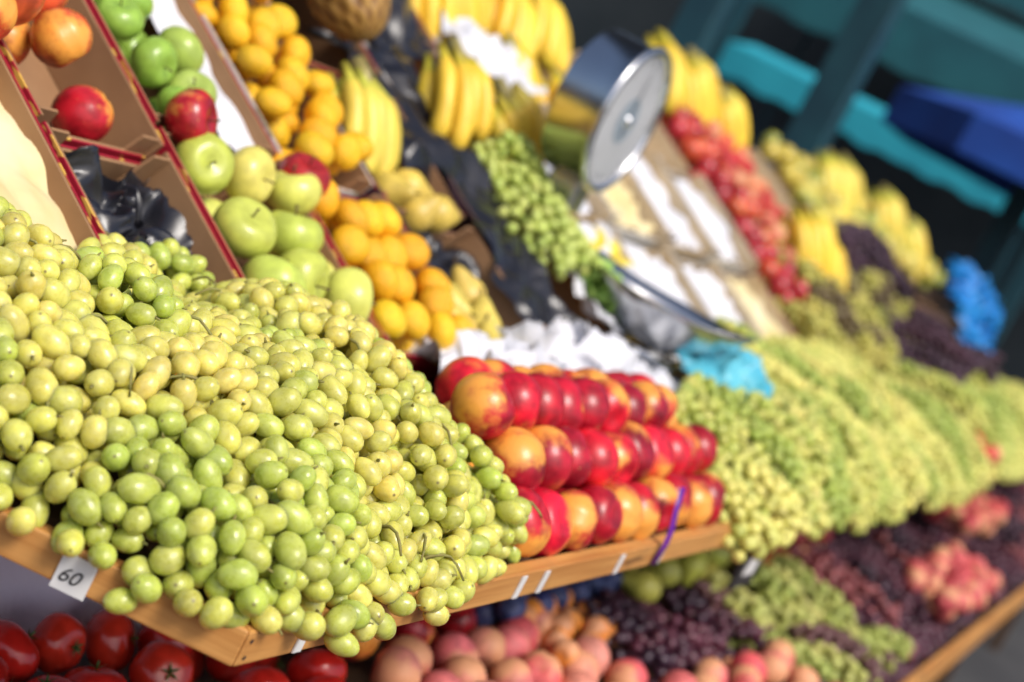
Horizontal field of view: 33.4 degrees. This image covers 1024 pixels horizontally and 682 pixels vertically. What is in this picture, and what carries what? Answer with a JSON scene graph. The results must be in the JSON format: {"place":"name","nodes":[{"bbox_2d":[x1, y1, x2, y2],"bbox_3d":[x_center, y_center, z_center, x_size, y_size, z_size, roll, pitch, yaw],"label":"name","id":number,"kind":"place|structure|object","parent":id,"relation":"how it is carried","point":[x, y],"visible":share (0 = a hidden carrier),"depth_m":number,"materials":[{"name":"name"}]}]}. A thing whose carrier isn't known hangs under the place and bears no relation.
{"place":"outdoors","nodes":[
{"label":"outdoors","id":0,"kind":"place"},
{"bbox_2d":[441,5,548,95],"bbox_3d":[-0.034,-0.573,3.475,0.165,0.057,0.378,60,18,14],"label":"white tissue paper","id":1,"kind":"object","parent":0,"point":[493,56],"visible":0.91,"depth_m":3.43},
{"bbox_2d":[135,479,1023,681],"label":"ground","id":2,"kind":"structure","parent":0,"point":[980,661],"depth_m":7.62,"materials":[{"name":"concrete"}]},
{"bbox_2d":[26,480,1023,681],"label":"display shelf","id":3,"kind":"object","parent":2,"relation":"on","point":[940,664],"visible":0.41,"depth_m":4.43,"materials":[{"name":"brown wood"}]},
{"bbox_2d":[0,556,141,670],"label":"lilac cloth drape","id":4,"kind":"object","parent":3,"relation":"on","point":[30,599],"visible":0.01,"depth_m":1.93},
{"bbox_2d":[0,608,346,681],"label":"tomato pile","id":5,"kind":"object","parent":3,"relation":"on","point":[51,644],"visible":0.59,"depth_m":1.92,"materials":[{"name":"red plant"}]},
{"bbox_2d":[342,608,476,660],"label":"red nectarine pile","id":6,"kind":"object","parent":3,"relation":"on","point":[463,622],"visible":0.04,"depth_m":2.34,"materials":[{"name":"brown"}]},
{"bbox_2d":[370,607,647,681],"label":"peach pile","id":7,"kind":"object","parent":3,"relation":"on","point":[512,650],"visible":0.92,"depth_m":2.44,"materials":[{"name":"pink"}]},
{"bbox_2d":[474,572,621,626],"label":"plum pile","id":8,"kind":"object","parent":3,"relation":"on","point":[490,615],"visible":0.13,"depth_m":2.73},
{"bbox_2d":[492,587,617,667],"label":"apricot pile","id":9,"kind":"object","parent":3,"relation":"on","point":[559,635],"visible":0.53,"depth_m":2.69,"materials":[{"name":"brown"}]},
{"bbox_2d":[571,588,726,681],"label":"dark grape pile","id":10,"kind":"object","parent":3,"relation":"on","point":[644,636],"visible":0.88,"depth_m":2.86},
{"bbox_2d":[621,548,731,602],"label":"green pear pile","id":11,"kind":"object","parent":3,"relation":"on","point":[646,583],"visible":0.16,"depth_m":3.21,"materials":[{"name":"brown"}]},
{"bbox_2d":[658,639,818,681],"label":"peach pile","id":12,"kind":"object","parent":3,"relation":"on","point":[773,661],"visible":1,"depth_m":3.03,"materials":[{"name":"pink"}]},
{"bbox_2d":[664,569,917,681],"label":"dark grape pile","id":13,"kind":"object","parent":3,"relation":"on","point":[689,602],"visible":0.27,"depth_m":3.26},
{"bbox_2d":[692,554,913,681],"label":"green grape pile","id":14,"kind":"object","parent":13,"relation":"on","point":[840,646],"visible":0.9,"depth_m":3.51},
{"bbox_2d":[762,540,823,565],"bbox_3d":[0.664,0.542,4.126,0.020,0.090,0.700,31,9,21],"label":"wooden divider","id":15,"kind":"object","parent":3,"relation":"on","point":[766,560],"visible":0.09,"depth_m":4.01,"materials":[{"name":"brown wood"}]},
{"bbox_2d":[731,480,1023,668],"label":"dark grape pile","id":16,"kind":"object","parent":3,"relation":"on","point":[870,570],"visible":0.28,"depth_m":4.67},
{"bbox_2d":[739,528,831,557],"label":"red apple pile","id":17,"kind":"object","parent":16,"relation":"on","point":[826,536],"visible":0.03,"depth_m":4.12,"materials":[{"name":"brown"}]},
{"bbox_2d":[902,541,1001,621],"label":"peach pile","id":18,"kind":"object","parent":16,"relation":"on","point":[950,579],"visible":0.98,"depth_m":4.54,"materials":[{"name":"pink"}]},
{"bbox_2d":[923,491,1008,536],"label":"peach pile","id":19,"kind":"object","parent":16,"relation":"on","point":[980,514],"visible":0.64,"depth_m":5.65,"materials":[{"name":"pink"}]},
{"bbox_2d":[556,0,1023,385],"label":"market hall","id":20,"kind":"structure","parent":2,"relation":"on","point":[954,222],"depth_m":17.70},
{"bbox_2d":[672,284,1005,381],"bbox_3d":[0.607,0.148,5.691,0.968,1.427,9.500,31,9,21],"label":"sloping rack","id":21,"kind":"object","parent":2,"relation":"on","point":[936,300],"visible":0.05,"depth_m":9.30,"materials":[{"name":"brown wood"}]},
{"bbox_2d":[0,0,165,162],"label":"cardboard crate","id":22,"kind":"object","parent":21,"relation":"on","point":[133,134],"visible":0.36,"depth_m":2.02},
{"bbox_2d":[0,0,92,67],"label":"nectarine pile","id":23,"kind":"object","parent":22,"relation":"in","point":[57,35],"visible":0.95,"depth_m":1.84,"materials":[{"name":"orange"}]},
{"bbox_2d":[51,85,113,141],"bbox_3d":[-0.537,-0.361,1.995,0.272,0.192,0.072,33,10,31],"label":"red nectarine","id":24,"kind":"object","parent":22,"relation":"in","point":[86,112],"visible":0.88,"depth_m":1.93,"materials":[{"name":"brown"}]},
{"bbox_2d":[87,0,277,157],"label":"cardboard crate","id":25,"kind":"object","parent":21,"relation":"on","point":[227,83],"visible":0.18,"depth_m":2.30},
{"bbox_2d":[93,0,216,131],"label":"green apple pile","id":26,"kind":"object","parent":25,"relation":"in","point":[171,58],"visible":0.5,"depth_m":2.11,"materials":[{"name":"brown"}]},
{"bbox_2d":[150,0,254,150],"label":"white paper pad","id":27,"kind":"object","parent":25,"relation":"on","point":[233,131],"visible":0.43,"depth_m":2.28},
{"bbox_2d":[192,0,373,198],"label":"cardboard crate","id":28,"kind":"object","parent":21,"relation":"on","point":[356,182],"visible":0.16,"depth_m":2.52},
{"bbox_2d":[193,0,373,176],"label":"mandarin pile","id":29,"kind":"object","parent":28,"relation":"on","point":[248,36],"visible":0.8,"depth_m":2.38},
{"bbox_2d":[269,0,379,78],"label":"cardboard crate","id":30,"kind":"object","parent":21,"relation":"on","point":[328,56],"visible":0.05,"depth_m":2.90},
{"bbox_2d":[306,56,464,230],"bbox_3d":[-0.237,-0.299,2.704,0.280,0.091,0.290,59,18,14],"label":"cardboard crate","id":31,"kind":"object","parent":21,"relation":"on","point":[437,185],"visible":0.12,"depth_m":2.80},
{"bbox_2d":[327,56,400,176],"bbox_3d":[-0.241,-0.319,2.650,0.147,0.224,0.194,31,9,21],"label":"banana bunch","id":32,"kind":"object","parent":31,"relation":"in","point":[367,103],"visible":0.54,"depth_m":2.60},
{"bbox_2d":[388,10,436,50],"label":"cardboard crate","id":33,"kind":"object","parent":21,"relation":"on","point":[422,27],"visible":0.07,"depth_m":3.27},
{"bbox_2d":[373,0,436,69],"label":"black plastic liner","id":34,"kind":"object","parent":33,"relation":"in","point":[404,33],"visible":0.66,"depth_m":3.12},
{"bbox_2d":[362,42,517,191],"bbox_3d":[-0.171,-0.402,3.056,0.320,0.091,0.360,60,18,14],"label":"cardboard crate","id":35,"kind":"object","parent":21,"relation":"on","point":[418,63],"visible":0.1,"depth_m":3.22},
{"bbox_2d":[302,26,490,189],"bbox_3d":[-0.181,-0.395,2.894,0.340,0.074,0.321,60,18,14],"label":"black plastic liner","id":36,"kind":"object","parent":35,"relation":"in","point":[424,146],"visible":0.71,"depth_m":2.87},
{"bbox_2d":[417,35,544,187],"bbox_3d":[-0.053,-0.374,3.115,0.162,0.281,0.436,32,10,26],"label":"banana bunch","id":37,"kind":"object","parent":35,"relation":"in","point":[455,89],"visible":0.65,"depth_m":2.98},
{"bbox_2d":[410,0,570,105],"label":"banana bunch","id":38,"kind":"object","parent":21,"relation":"on","point":[533,32],"visible":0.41,"depth_m":3.70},
{"bbox_2d":[0,382,997,666],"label":"wooden display shelf","id":39,"kind":"object","parent":21,"relation":"on","point":[226,646],"visible":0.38,"depth_m":1.37,"materials":[{"name":"brown wood"}]},
{"bbox_2d":[0,49,101,246],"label":"cardboard crate","id":40,"kind":"object","parent":39,"relation":"on","point":[62,193],"visible":0.04,"depth_m":1.76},
{"bbox_2d":[0,103,77,250],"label":"cream paper sheet","id":41,"kind":"object","parent":40,"relation":"in","point":[23,182],"visible":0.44,"depth_m":1.73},
{"bbox_2d":[49,556,97,600],"bbox_3d":[-0.331,0.178,1.290,0.028,0.030,0.002,27,9,-4],"label":"price sticker","id":42,"kind":"object","parent":39,"relation":"attached to","point":[73,577],"visible":1,"depth_m":1.29,"materials":[{"name":"white paper"}]},
{"bbox_2d":[40,121,237,282],"bbox_3d":[-0.424,-0.104,1.878,0.230,0.091,0.230,60,18,14],"label":"cardboard crate","id":43,"kind":"object","parent":39,"relation":"on","point":[162,172],"visible":0.19,"depth_m":1.96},
{"bbox_2d":[65,144,193,274],"bbox_3d":[-0.420,-0.107,1.876,0.227,0.080,0.237,60,18,14],"label":"black plastic liner","id":44,"kind":"object","parent":43,"relation":"in","point":[130,207],"visible":0.38,"depth_m":1.89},
{"bbox_2d":[155,127,376,328],"bbox_3d":[-0.330,-0.110,2.126,0.270,0.091,0.280,60,18,14],"label":"cardboard crate","id":45,"kind":"object","parent":39,"relation":"on","point":[326,251],"visible":0.1,"depth_m":2.01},
{"bbox_2d":[175,132,376,320],"bbox_3d":[-0.286,-0.131,2.112,0.238,0.164,0.271,31,9,21],"label":"yellow green apple pile","id":46,"kind":"object","parent":45,"relation":"in","point":[286,235],"visible":0.78,"depth_m":2.08,"materials":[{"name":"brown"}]},
{"bbox_2d":[164,88,330,196],"bbox_3d":[-0.327,-0.243,2.141,0.071,0.090,0.287,34,11,34],"label":"red apple","id":47,"kind":"object","parent":46,"relation":"on","point":[190,113],"visible":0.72,"depth_m":2.03,"materials":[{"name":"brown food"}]},
{"bbox_2d":[0,196,542,656],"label":"green grape pile","id":48,"kind":"object","parent":39,"relation":"on","point":[186,378],"visible":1,"depth_m":1.41,"materials":[{"name":"food"}]},
{"bbox_2d":[291,639,305,653],"bbox_3d":[-0.170,0.241,1.385,0.002,0.027,0.013,31,9,21],"label":"price sticker","id":49,"kind":"object","parent":39,"relation":"attached to","point":[298,645],"visible":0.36,"depth_m":1.38,"materials":[{"name":"white paper"}]},
{"bbox_2d":[311,192,440,381],"bbox_3d":[-0.211,-0.085,2.387,0.280,0.091,0.275,60,18,14],"label":"cardboard crate","id":50,"kind":"object","parent":39,"relation":"on","point":[429,369],"visible":0.16,"depth_m":2.40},
{"bbox_2d":[314,180,473,350],"bbox_3d":[-0.187,-0.095,2.381,0.274,0.192,0.286,31,9,21],"label":"mandarin pile","id":51,"kind":"object","parent":50,"relation":"in","point":[374,248],"visible":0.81,"depth_m":2.33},
{"bbox_2d":[392,204,523,386],"bbox_3d":[-0.089,-0.060,2.652,0.270,0.091,0.290,60,18,14],"label":"cardboard crate","id":52,"kind":"object","parent":39,"relation":"on","point":[469,240],"visible":0.2,"depth_m":2.78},
{"bbox_2d":[374,169,465,232],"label":"yellow pear pile","id":53,"kind":"object","parent":52,"relation":"in","point":[410,191],"visible":0.86,"depth_m":2.60,"materials":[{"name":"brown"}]},
{"bbox_2d":[410,230,480,280],"bbox_3d":[-0.092,-0.058,2.658,0.269,0.075,0.275,59,18,14],"label":"black plastic liner","id":54,"kind":"object","parent":52,"relation":"in","point":[441,259],"visible":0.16,"depth_m":2.75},
{"bbox_2d":[449,257,502,349],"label":"yellow pear pile","id":55,"kind":"object","parent":52,"relation":"in","point":[473,303],"visible":0.41,"depth_m":2.53,"materials":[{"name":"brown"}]},
{"bbox_2d":[511,576,527,598],"bbox_3d":[0.008,0.260,1.804,0.002,0.027,0.013,31,9,21],"label":"price sticker","id":56,"kind":"object","parent":39,"relation":"attached to","point":[519,587],"visible":1,"depth_m":1.80,"materials":[{"name":"white paper"}]},
{"bbox_2d":[445,174,610,333],"bbox_3d":[0.002,-0.121,2.991,0.330,0.091,0.360,60,18,14],"label":"cardboard crate","id":57,"kind":"object","parent":39,"relation":"on","point":[563,290],"visible":0.12,"depth_m":3.13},
{"bbox_2d":[444,167,575,326],"bbox_3d":[-0.007,-0.138,2.879,0.325,0.058,0.246,60,18,14],"label":"black plastic liner","id":58,"kind":"object","parent":57,"relation":"in","point":[524,285],"visible":0.87,"depth_m":2.90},
{"bbox_2d":[468,130,602,282],"bbox_3d":[0.052,-0.240,3.072,0.298,0.202,0.203,31,9,21],"label":"green grape bunch","id":59,"kind":"object","parent":57,"relation":"in","point":[570,249],"visible":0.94,"depth_m":3.02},
{"bbox_2d":[534,571,550,592],"bbox_3d":[0.034,0.263,1.863,0.002,0.027,0.013,31,9,21],"label":"price sticker","id":60,"kind":"object","parent":39,"relation":"attached to","point":[542,582],"visible":1,"depth_m":1.86,"materials":[{"name":"white paper"}]},
{"bbox_2d":[409,316,680,392],"bbox_3d":[0.103,0.042,2.707,0.281,0.161,0.904,31,9,21],"label":"white plastic sheet","id":61,"kind":"object","parent":39,"relation":"on","point":[574,345],"visible":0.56,"depth_m":2.57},
{"bbox_2d":[435,356,725,557],"bbox_3d":[0.100,0.135,2.204,0.253,0.177,0.800,31,9,21],"label":"nectarine stack","id":62,"kind":"object","parent":39,"relation":"on","point":[590,456],"visible":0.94,"depth_m":2.06,"materials":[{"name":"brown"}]},
{"bbox_2d":[605,229,667,361],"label":"cardboard crate","id":63,"kind":"object","parent":39,"relation":"on","point":[643,347],"visible":0.09,"depth_m":3.51,"materials":[{"name":"beige cardboard"}]},
{"bbox_2d":[494,92,612,225],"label":"wooden crate","id":64,"kind":"object","parent":63,"relation":"on","point":[600,211],"visible":0.11,"depth_m":3.56,"materials":[{"name":"brown wood"}]},
{"bbox_2d":[494,99,590,214],"bbox_3d":[0.043,-0.378,3.432,0.276,0.047,0.349,60,18,14],"label":"tissue liner","id":65,"kind":"object","parent":64,"relation":"in","point":[585,209],"depth_m":3.52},
{"bbox_2d":[584,225,642,347],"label":"lemon pile","id":66,"kind":"object","parent":63,"relation":"in","point":[599,242],"visible":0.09,"depth_m":3.46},
{"bbox_2d":[578,221,683,370],"bbox_3d":[0.248,-0.098,3.462,0.354,0.063,0.330,60,18,14],"label":"white tissue paper","id":67,"kind":"object","parent":63,"relation":"in","point":[638,256],"visible":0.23,"depth_m":3.52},
{"bbox_2d":[532,29,759,377],"bbox_3d":[0.261,-0.185,3.086,0.512,0.616,0.292,31,9,20],"label":"weighing scale","id":68,"kind":"object","parent":39,"relation":"on","point":[606,106],"visible":0.88,"depth_m":3.04,"materials":[{"name":"metal"}]},
{"bbox_2d":[545,247,627,336],"bbox_3d":[0.138,-0.088,3.107,0.220,0.071,0.187,60,18,14],"label":"white tissue paper","id":69,"kind":"object","parent":68,"relation":"on","point":[591,307],"visible":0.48,"depth_m":3.04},
{"bbox_2d":[568,251,622,323],"bbox_3d":[0.166,-0.102,3.117,0.143,0.102,0.144,31,9,21],"label":"green grape bunch","id":70,"kind":"object","parent":68,"relation":"on","point":[595,288],"visible":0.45,"depth_m":3.06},
{"bbox_2d":[612,230,711,376],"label":"wooden crate","id":71,"kind":"object","parent":39,"relation":"on","point":[664,254],"visible":0.2,"depth_m":3.88,"materials":[{"name":"brown wood"}]},
{"bbox_2d":[544,103,668,249],"bbox_3d":[0.180,-0.353,3.796,0.300,0.091,0.360,60,18,14],"label":"cardboard crate","id":72,"kind":"object","parent":71,"relation":"on","point":[648,214],"visible":0.28,"depth_m":3.91,"materials":[{"name":"brown cardboard"}]},
{"bbox_2d":[602,181,654,234],"bbox_3d":[0.196,-0.364,3.793,0.286,0.049,0.336,60,18,14],"label":"cream paper sheet","id":73,"kind":"object","parent":72,"relation":"in","point":[618,196],"visible":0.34,"depth_m":3.81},
{"bbox_2d":[644,256,690,306],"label":"tissue liner","id":74,"kind":"object","parent":71,"relation":"in","point":[659,273],"visible":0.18,"depth_m":3.75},
{"bbox_2d":[650,487,685,564],"bbox_3d":[0.203,0.241,2.219,0.014,0.107,0.025,20,11,-39],"label":"purple ribbon","id":75,"kind":"object","parent":39,"relation":"on","point":[671,527],"visible":1,"depth_m":2.21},
{"bbox_2d":[668,247,760,337],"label":"cardboard crate","id":76,"kind":"object","parent":39,"relation":"on","point":[729,294],"visible":0.21,"depth_m":4.22,"materials":[{"name":"beige cardboard"}]},
{"bbox_2d":[682,265,740,323],"bbox_3d":[0.488,-0.065,4.067,0.277,0.047,0.355,60,18,14],"label":"tissue liner","id":77,"kind":"object","parent":76,"relation":"in","point":[709,287],"visible":0.42,"depth_m":4.11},
{"bbox_2d":[726,551,766,589],"bbox_3d":[0.384,0.359,2.742,0.010,0.080,0.120,31,9,21],"label":"price card","id":78,"kind":"object","parent":39,"relation":"attached to","point":[746,570],"visible":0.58,"depth_m":2.71,"materials":[{"name":"white"}]},
{"bbox_2d":[715,261,794,336],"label":"wooden crate","id":79,"kind":"object","parent":39,"relation":"on","point":[760,293],"visible":0.18,"depth_m":4.60,"materials":[{"name":"brown wood"}]},
{"bbox_2d":[727,278,784,343],"bbox_3d":[0.638,-0.050,4.427,0.284,0.045,0.357,60,18,14],"label":"cream paper sheet","id":80,"kind":"object","parent":79,"relation":"in","point":[767,326],"visible":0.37,"depth_m":4.45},
{"bbox_2d":[674,371,869,563],"bbox_3d":[0.375,0.170,3.010,0.456,0.198,0.934,31,9,21],"label":"green grape pile","id":81,"kind":"object","parent":39,"relation":"on","point":[785,461],"visible":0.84,"depth_m":2.86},
{"bbox_2d":[676,348,773,397],"bbox_3d":[0.410,0.069,3.144,0.154,0.107,0.380,49,15,17],"label":"cyan plastic bag","id":82,"kind":"object","parent":81,"relation":"on","point":[735,368],"visible":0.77,"depth_m":3.07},
{"bbox_2d":[756,274,823,338],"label":"cardboard crate","id":83,"kind":"object","parent":39,"relation":"on","point":[793,329],"visible":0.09,"depth_m":4.64,"materials":[{"name":"brown cardboard"}]},
{"bbox_2d":[754,240,931,375],"bbox_3d":[1.122,-0.072,5.564,0.453,0.335,1.775,31,9,21],"label":"green grape pile","id":84,"kind":"object","parent":39,"relation":"on","point":[852,311],"visible":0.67,"depth_m":5.13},
{"bbox_2d":[715,315,995,534],"bbox_3d":[0.865,0.199,4.219,0.551,0.235,1.825,31,9,21],"label":"green grape pile","id":85,"kind":"object","parent":39,"relation":"on","point":[897,435],"visible":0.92,"depth_m":3.93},
{"bbox_2d":[857,306,1002,400],"bbox_3d":[1.507,0.082,6.127,0.371,0.316,1.627,31,9,21],"label":"dark grape pile","id":86,"kind":"object","parent":39,"relation":"on","point":[939,349],"visible":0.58,"depth_m":5.89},
{"bbox_2d":[881,360,1023,482],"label":"green grape pile","id":87,"kind":"object","parent":39,"relation":"on","point":[994,415],"visible":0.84,"depth_m":5.36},
{"bbox_2d":[976,431,1001,463],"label":"peach pile","id":88,"kind":"object","parent":39,"relation":"on","point":[994,453],"visible":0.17,"depth_m":5.05,"materials":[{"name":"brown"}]},
{"bbox_2d":[639,122,689,175],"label":"wooden crate","id":89,"kind":"object","parent":21,"relation":"on","point":[659,143],"visible":0.12,"depth_m":4.74,"materials":[{"name":"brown wood"}]},
{"bbox_2d":[629,152,714,263],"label":"wooden crate","id":90,"kind":"object","parent":21,"relation":"on","point":[678,205],"visible":0.29,"depth_m":4.28,"materials":[{"name":"brown wood"}]},
{"bbox_2d":[630,156,701,249],"bbox_3d":[0.339,-0.349,4.138,0.278,0.050,0.353,59,18,14],"label":"tissue liner","id":91,"kind":"object","parent":90,"relation":"in","point":[672,219],"visible":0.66,"depth_m":4.15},
{"bbox_2d":[658,121,692,176],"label":"cardboard crate","id":92,"kind":"object","parent":21,"relation":"on","point":[690,170],"visible":0.06,"depth_m":4.75,"materials":[{"name":"brown wood"}]},
{"bbox_2d":[655,153,756,275],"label":"cardboard crate","id":93,"kind":"object","parent":21,"relation":"on","point":[743,254],"visible":0.41,"depth_m":4.64,"materials":[{"name":"brown cardboard"}]},
{"bbox_2d":[673,178,738,263],"bbox_3d":[0.501,-0.335,4.499,0.276,0.055,0.357,60,18,14],"label":"tissue liner","id":94,"kind":"object","parent":93,"relation":"in","point":[714,226],"visible":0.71,"depth_m":4.47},
{"bbox_2d":[659,101,807,304],"bbox_3d":[0.599,-0.425,4.905,0.699,0.429,0.386,31,9,21],"label":"peach pile","id":95,"kind":"object","parent":21,"relation":"on","point":[697,149],"visible":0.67,"depth_m":4.80,"materials":[{"name":"red"}]},
{"bbox_2d":[749,148,791,218],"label":"cardboard crate","id":96,"kind":"object","parent":21,"relation":"on","point":[761,171],"visible":0.07,"depth_m":5.97,"materials":[{"name":"beige cardboard"}]},
{"bbox_2d":[703,118,796,257],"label":"peach pile","id":97,"kind":"object","parent":96,"relation":"in","point":[760,192],"visible":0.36,"depth_m":5.22,"materials":[{"name":"red"}]},
{"bbox_2d":[756,150,798,212],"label":"wooden crate","id":98,"kind":"object","parent":21,"relation":"on","point":[785,189],"visible":0.08,"depth_m":6.30,"materials":[{"name":"brown wood"}]},
{"bbox_2d":[781,200,847,291],"bbox_3d":[0.953,-0.248,5.362,0.209,0.324,0.587,31,9,21],"label":"banana bunch","id":99,"kind":"object","parent":21,"relation":"on","point":[810,233],"visible":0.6,"depth_m":5.16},
{"bbox_2d":[758,132,945,289],"bbox_3d":[1.497,-0.500,7.301,0.439,0.296,2.773,31,9,21],"label":"yellow apple pile","id":100,"kind":"object","parent":21,"relation":"on","point":[800,175],"visible":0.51,"depth_m":6.44,"materials":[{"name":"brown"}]},
{"bbox_2d":[810,148,927,276],"bbox_3d":[1.502,-0.493,7.374,0.412,0.494,1.787,31,9,21],"label":"banana bunch","id":101,"kind":"object","parent":21,"relation":"on","point":[842,176],"visible":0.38,"depth_m":7.50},
{"bbox_2d":[831,218,914,307],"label":"dark grape pile","id":102,"kind":"object","parent":21,"relation":"on","point":[872,245],"visible":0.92,"depth_m":6.34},
{"bbox_2d":[942,256,1002,352],"bbox_3d":[1.920,-0.144,7.049,0.214,0.422,0.433,-11,-6,22],"label":"blue plastic bag","id":103,"kind":"object","parent":21,"relation":"on","point":[979,313],"visible":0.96,"depth_m":6.94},
{"bbox_2d":[668,0,1023,353],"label":"market canopy","id":104,"kind":"object","parent":2,"relation":"on","point":[707,30],"visible":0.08,"depth_m":7.85,"materials":[{"name":"teal paint"}]},
{"bbox_2d":[715,41,1023,288],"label":"turquoise awning","id":105,"kind":"object","parent":2,"relation":"on","point":[762,72],"visible":0.42,"depth_m":12.73,"materials":[{"name":"fabric"}]},
{"bbox_2d":[748,0,1023,149],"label":"teal awning","id":106,"kind":"object","parent":2,"relation":"on","point":[1016,6],"visible":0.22,"depth_m":16.00,"materials":[{"name":"fabric"}]},
{"bbox_2d":[754,0,1023,105],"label":"teal awning","id":107,"kind":"object","parent":2,"relation":"on","point":[969,48],"visible":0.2,"depth_m":14.26,"materials":[{"name":"fabric"}]},
{"bbox_2d":[881,86,1023,296],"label":"blue parasol","id":108,"kind":"object","parent":2,"relation":"on","point":[980,140],"visible":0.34,"depth_m":9.31,"materials":[{"name":"fabric"}]},
{"bbox_2d":[701,174,759,277],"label":"wooden crate","id":109,"kind":"object","parent":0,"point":[749,272],"visible":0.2,"depth_m":4.69,"materials":[{"name":"brown wood"}]},
{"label":"wooden crate","id":110,"kind":"object","parent":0,"visible":0},
{"bbox_2d":[645,28,748,149],"bbox_3d":[0.545,-0.725,5.203,0.248,0.311,0.896,31,9,21],"label":"banana bunch","id":111,"kind":"object","parent":110,"relation":"in","point":[695,81],"visible":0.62,"depth_m":5.16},
{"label":"black plastic liner","id":112,"kind":"object","parent":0,"visible":0},
{"bbox_2d":[307,0,390,42],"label":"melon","id":113,"kind":"object","parent":112,"relation":"on","point":[356,21],"visible":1,"depth_m":2.69,"materials":[{"name":"pineapple rind"},{"name":"leaf"}]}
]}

